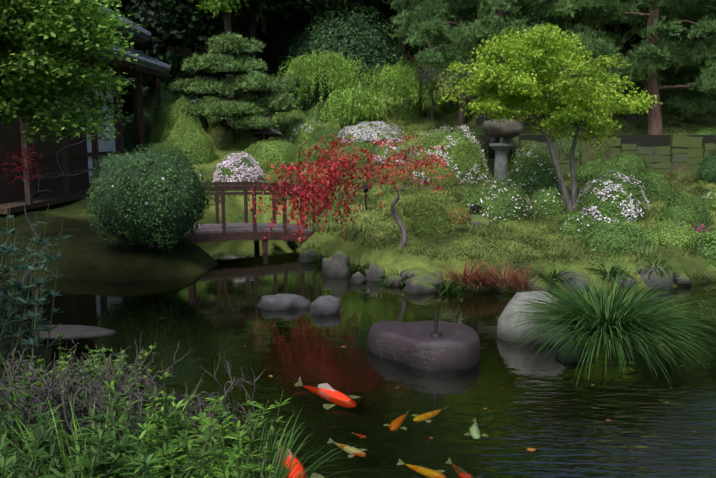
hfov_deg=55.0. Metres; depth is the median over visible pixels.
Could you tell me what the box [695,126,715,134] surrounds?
wall top shrub
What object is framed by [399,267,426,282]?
shore stone
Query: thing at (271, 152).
bush
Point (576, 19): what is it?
tree
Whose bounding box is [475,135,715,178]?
stone retaining wall
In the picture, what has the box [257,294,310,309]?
pond rock
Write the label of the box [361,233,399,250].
grass tuft
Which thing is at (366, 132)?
white azalea
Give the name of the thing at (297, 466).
kohaku koi
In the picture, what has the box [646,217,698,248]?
shrub
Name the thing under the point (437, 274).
shore stone
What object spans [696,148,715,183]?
wall shrub
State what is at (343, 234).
grass tuft
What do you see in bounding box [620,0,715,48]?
tree
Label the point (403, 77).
weeping tree
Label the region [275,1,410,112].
bush
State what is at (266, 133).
stone lantern
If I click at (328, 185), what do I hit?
red maple tree
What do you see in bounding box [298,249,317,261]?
shore rock
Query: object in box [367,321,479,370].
pond flat rock
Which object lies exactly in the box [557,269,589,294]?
shore stone
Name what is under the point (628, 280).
shore stone
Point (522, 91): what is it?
green maple
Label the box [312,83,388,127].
bush
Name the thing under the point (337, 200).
mound
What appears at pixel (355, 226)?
grass tuft
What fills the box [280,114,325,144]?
flowering bush
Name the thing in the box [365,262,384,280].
shore rock
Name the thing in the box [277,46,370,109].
weeping tree
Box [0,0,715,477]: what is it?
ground
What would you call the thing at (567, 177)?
fern wall
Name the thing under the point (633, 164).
wall shrub
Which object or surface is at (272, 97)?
cloud pine
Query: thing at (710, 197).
flowering bush
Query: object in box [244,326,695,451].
floating leaves
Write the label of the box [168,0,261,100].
tree
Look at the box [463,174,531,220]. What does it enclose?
azalea
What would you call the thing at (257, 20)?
forest tree
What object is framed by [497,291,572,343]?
pond boulder
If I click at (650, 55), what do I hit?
pine
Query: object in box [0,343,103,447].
bare twig shrub
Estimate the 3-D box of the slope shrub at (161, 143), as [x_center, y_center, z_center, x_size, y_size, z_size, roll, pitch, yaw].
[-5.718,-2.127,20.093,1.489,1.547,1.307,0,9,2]
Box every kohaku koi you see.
[283,435,302,477]
[318,383,350,400]
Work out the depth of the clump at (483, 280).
9.87 m
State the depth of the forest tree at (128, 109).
30.71 m
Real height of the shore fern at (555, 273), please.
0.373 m
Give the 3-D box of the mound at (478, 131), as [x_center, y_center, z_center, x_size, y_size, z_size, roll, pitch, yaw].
[3.396,-2.729,19.422,1.031,0.957,0.961,0,9,2]
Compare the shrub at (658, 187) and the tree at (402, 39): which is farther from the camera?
the tree at (402, 39)
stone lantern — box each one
[253,127,281,141]
[482,118,522,180]
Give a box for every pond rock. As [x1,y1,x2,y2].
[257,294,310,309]
[310,295,340,314]
[555,347,594,363]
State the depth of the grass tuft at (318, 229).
13.05 m
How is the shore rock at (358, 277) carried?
in the pond water
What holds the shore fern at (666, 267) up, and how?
on the ground at (86, 250)
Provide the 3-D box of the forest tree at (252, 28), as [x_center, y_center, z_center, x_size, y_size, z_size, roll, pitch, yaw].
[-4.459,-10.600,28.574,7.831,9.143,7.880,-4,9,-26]
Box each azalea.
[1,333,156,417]
[211,152,264,181]
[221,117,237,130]
[337,121,407,146]
[405,124,492,185]
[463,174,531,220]
[505,143,559,190]
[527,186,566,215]
[573,170,649,222]
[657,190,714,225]
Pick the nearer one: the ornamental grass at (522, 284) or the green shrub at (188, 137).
the ornamental grass at (522, 284)
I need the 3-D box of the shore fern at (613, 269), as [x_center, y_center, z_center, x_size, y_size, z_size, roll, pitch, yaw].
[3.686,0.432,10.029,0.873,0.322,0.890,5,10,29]
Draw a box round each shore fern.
[300,247,328,266]
[345,251,372,272]
[376,269,414,284]
[434,274,472,295]
[527,264,580,287]
[585,258,636,279]
[633,252,682,278]
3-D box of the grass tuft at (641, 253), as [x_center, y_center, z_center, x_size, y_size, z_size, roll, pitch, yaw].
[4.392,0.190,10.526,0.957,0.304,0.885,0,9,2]
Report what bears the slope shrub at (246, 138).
on the ground at (86, 250)
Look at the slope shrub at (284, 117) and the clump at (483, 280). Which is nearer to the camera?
the clump at (483, 280)
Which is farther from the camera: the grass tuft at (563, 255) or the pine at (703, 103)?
the pine at (703, 103)
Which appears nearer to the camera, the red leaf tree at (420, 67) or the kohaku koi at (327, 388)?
the kohaku koi at (327, 388)
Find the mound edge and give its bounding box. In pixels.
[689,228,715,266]
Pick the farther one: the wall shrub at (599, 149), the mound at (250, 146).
the mound at (250, 146)
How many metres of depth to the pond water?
6.40 m
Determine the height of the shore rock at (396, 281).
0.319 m
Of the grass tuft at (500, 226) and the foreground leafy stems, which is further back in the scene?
the grass tuft at (500, 226)
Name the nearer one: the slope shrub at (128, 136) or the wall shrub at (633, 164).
the wall shrub at (633, 164)
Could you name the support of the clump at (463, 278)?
on the ground at (86, 250)
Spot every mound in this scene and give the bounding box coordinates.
[189,98,203,104]
[242,141,263,156]
[268,171,303,202]
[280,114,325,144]
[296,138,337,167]
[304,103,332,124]
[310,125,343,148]
[317,187,351,209]
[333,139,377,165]
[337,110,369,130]
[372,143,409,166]
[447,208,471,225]
[460,187,481,207]
[463,125,485,138]
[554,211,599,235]
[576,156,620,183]
[577,219,657,254]
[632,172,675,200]
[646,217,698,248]
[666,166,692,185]
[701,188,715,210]
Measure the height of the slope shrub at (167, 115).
2.414 m
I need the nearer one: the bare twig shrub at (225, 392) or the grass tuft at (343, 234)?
the bare twig shrub at (225, 392)
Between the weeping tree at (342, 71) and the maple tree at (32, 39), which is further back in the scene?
the weeping tree at (342, 71)
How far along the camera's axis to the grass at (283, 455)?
3.80 m
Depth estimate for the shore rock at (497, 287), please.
9.93 m
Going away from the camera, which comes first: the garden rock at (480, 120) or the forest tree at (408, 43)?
the garden rock at (480, 120)
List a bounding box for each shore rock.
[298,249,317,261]
[322,251,354,276]
[350,272,365,282]
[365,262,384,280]
[384,274,404,285]
[402,271,446,292]
[493,285,502,289]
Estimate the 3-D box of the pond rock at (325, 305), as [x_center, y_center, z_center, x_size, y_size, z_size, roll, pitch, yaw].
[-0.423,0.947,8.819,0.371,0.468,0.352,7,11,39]
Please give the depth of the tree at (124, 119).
32.72 m
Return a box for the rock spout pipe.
[430,312,441,337]
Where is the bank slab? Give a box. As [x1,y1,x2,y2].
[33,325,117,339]
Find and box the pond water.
[0,240,715,477]
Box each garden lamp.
[360,184,371,209]
[469,204,481,214]
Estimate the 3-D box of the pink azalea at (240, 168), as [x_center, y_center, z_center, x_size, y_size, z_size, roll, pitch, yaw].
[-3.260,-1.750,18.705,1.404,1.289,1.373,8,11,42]
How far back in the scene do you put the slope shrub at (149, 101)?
25.91 m
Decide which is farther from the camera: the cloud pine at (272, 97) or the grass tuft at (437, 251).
the cloud pine at (272, 97)
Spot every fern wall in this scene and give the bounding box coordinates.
[563,173,579,182]
[689,170,705,181]
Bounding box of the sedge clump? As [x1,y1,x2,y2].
[486,252,715,396]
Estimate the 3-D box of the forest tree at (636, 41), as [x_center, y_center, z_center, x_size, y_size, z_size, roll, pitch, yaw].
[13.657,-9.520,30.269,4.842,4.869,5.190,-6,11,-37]
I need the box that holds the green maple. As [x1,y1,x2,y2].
[437,22,662,211]
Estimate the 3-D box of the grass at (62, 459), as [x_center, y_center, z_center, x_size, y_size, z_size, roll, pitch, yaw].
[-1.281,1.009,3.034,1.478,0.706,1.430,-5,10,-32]
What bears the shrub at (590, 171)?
on the ground at (86, 250)
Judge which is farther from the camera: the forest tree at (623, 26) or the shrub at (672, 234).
the forest tree at (623, 26)
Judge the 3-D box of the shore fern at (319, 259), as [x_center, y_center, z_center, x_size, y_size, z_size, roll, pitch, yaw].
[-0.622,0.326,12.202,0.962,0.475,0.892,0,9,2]
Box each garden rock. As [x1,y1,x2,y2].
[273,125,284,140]
[469,215,493,224]
[476,111,489,125]
[623,109,638,120]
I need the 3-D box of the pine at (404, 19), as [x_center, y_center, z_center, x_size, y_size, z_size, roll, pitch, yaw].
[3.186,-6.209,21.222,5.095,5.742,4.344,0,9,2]
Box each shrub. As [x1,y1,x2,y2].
[0,331,163,460]
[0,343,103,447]
[56,341,241,454]
[84,142,215,250]
[106,351,267,472]
[123,110,154,154]
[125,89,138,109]
[137,61,197,122]
[146,95,214,147]
[147,139,184,158]
[160,114,218,164]
[194,95,226,100]
[199,95,221,127]
[206,117,238,150]
[235,128,261,148]
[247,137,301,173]
[274,108,306,129]
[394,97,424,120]
[439,90,460,112]
[555,130,581,158]
[586,137,610,160]
[607,153,649,181]
[693,224,709,231]
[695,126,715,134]
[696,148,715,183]
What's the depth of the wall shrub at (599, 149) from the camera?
16.99 m
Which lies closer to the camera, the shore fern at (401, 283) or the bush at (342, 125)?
the shore fern at (401, 283)
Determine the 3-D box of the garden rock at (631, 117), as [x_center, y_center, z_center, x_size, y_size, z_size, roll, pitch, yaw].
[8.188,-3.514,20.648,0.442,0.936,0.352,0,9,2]
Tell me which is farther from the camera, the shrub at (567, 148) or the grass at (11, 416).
the shrub at (567, 148)
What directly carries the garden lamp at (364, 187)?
on the ground at (86, 250)
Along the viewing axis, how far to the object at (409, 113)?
22.71 m
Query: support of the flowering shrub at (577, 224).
on the ground at (86, 250)
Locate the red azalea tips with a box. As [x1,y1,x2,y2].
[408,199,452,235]
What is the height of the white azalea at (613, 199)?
1.456 m
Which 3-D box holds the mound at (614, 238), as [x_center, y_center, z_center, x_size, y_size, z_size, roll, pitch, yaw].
[4.276,0.106,11.273,1.322,0.856,1.160,0,9,2]
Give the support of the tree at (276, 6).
on the ground at (86, 250)
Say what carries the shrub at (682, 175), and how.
on the ground at (86, 250)
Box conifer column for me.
[265,0,309,77]
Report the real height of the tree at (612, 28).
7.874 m
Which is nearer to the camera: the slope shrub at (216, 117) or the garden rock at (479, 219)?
the garden rock at (479, 219)
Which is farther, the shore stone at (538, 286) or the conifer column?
the conifer column
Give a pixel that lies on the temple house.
(75, 159)
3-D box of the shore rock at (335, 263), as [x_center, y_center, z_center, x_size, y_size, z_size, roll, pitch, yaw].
[-0.300,0.596,11.201,0.577,0.840,0.432,0,9,2]
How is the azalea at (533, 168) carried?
on the ground at (86, 250)
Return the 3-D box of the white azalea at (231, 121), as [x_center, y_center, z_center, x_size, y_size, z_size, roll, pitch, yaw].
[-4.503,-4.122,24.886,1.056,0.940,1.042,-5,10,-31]
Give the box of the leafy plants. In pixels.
[0,376,218,477]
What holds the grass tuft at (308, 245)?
on the ground at (86, 250)
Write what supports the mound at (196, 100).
on the ground at (86, 250)
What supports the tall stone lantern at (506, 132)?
on the ground at (86, 250)
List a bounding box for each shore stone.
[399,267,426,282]
[432,271,442,278]
[523,276,550,293]
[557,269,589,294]
[612,273,637,290]
[635,261,672,289]
[673,272,691,285]
[701,268,712,277]
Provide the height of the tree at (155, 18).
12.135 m
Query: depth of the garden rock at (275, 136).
22.43 m
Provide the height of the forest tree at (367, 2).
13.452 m
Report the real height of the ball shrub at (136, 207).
2.027 m
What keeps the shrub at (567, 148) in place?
on the ground at (86, 250)
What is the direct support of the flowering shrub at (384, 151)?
on the ground at (86, 250)
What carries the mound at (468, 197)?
on the ground at (86, 250)
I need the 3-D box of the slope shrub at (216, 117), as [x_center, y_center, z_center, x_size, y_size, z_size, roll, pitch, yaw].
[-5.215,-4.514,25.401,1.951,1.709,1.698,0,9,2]
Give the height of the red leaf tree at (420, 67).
3.665 m
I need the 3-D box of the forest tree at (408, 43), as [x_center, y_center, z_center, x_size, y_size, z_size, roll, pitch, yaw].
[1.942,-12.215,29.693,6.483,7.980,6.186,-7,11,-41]
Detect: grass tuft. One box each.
[294,236,325,251]
[303,213,339,234]
[322,221,366,239]
[344,219,376,232]
[350,257,376,273]
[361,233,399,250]
[417,246,459,261]
[457,244,498,261]
[486,221,520,234]
[540,242,586,262]
[622,240,670,262]
[676,264,715,282]
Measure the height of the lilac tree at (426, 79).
1.845 m
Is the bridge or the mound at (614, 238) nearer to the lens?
the mound at (614, 238)
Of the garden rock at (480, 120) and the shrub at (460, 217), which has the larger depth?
the garden rock at (480, 120)
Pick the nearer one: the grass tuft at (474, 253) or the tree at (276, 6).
the grass tuft at (474, 253)
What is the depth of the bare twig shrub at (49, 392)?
3.94 m
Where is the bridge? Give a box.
[180,182,327,252]
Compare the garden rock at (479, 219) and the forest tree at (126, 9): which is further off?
the forest tree at (126, 9)
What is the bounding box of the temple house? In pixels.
[0,0,170,213]
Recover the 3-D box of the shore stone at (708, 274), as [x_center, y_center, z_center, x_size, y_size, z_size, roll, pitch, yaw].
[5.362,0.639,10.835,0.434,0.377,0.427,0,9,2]
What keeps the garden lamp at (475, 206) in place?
on the ground at (86, 250)
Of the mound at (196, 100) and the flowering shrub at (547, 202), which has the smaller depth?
the flowering shrub at (547, 202)
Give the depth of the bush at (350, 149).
18.84 m
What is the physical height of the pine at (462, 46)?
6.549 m
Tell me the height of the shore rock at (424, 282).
0.492 m
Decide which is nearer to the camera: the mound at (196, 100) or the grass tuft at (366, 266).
the grass tuft at (366, 266)
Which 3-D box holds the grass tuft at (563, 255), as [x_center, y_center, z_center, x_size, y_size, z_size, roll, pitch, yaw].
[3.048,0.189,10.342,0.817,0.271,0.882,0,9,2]
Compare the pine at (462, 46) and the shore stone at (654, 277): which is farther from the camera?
the pine at (462, 46)
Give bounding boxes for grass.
[0,351,143,461]
[0,376,223,477]
[174,400,369,477]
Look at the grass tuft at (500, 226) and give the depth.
12.42 m
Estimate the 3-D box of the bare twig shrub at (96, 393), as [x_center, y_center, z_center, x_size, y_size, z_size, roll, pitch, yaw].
[-1.222,1.007,3.951,0.940,0.818,0.979,-4,9,-22]
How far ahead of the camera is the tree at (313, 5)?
27.98 m
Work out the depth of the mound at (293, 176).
17.01 m
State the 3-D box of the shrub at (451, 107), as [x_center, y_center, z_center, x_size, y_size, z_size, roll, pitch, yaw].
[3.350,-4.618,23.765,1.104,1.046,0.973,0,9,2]
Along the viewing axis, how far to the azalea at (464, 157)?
16.42 m
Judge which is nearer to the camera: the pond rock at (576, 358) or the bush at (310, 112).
the pond rock at (576, 358)
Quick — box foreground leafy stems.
[98,361,291,477]
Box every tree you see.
[0,0,139,142]
[98,0,175,92]
[101,0,245,96]
[116,0,190,127]
[121,11,132,115]
[168,0,261,100]
[170,0,319,69]
[231,0,256,60]
[247,134,454,246]
[255,14,259,41]
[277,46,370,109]
[291,0,351,30]
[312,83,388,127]
[354,57,454,111]
[363,0,369,18]
[397,5,406,62]
[398,36,424,102]
[406,3,410,45]
[417,64,451,118]
[524,0,642,74]
[597,10,646,39]
[607,20,615,56]
[619,23,715,69]
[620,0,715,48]
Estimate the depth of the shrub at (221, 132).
22.38 m
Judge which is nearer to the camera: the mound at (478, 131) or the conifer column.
the mound at (478, 131)
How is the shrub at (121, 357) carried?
on the ground at (86, 250)
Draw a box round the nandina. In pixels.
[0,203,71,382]
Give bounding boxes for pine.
[166,31,302,135]
[382,0,534,129]
[401,0,625,131]
[548,0,715,134]
[630,0,715,119]
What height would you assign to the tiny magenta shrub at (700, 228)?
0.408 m
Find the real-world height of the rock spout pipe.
0.320 m
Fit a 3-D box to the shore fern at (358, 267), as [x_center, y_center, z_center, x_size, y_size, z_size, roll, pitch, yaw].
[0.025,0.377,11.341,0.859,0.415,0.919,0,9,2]
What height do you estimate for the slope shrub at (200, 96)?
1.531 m
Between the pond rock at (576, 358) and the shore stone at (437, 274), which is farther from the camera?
the shore stone at (437, 274)
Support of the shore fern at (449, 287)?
on the ground at (86, 250)
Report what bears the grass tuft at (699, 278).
on the ground at (86, 250)
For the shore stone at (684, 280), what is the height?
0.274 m

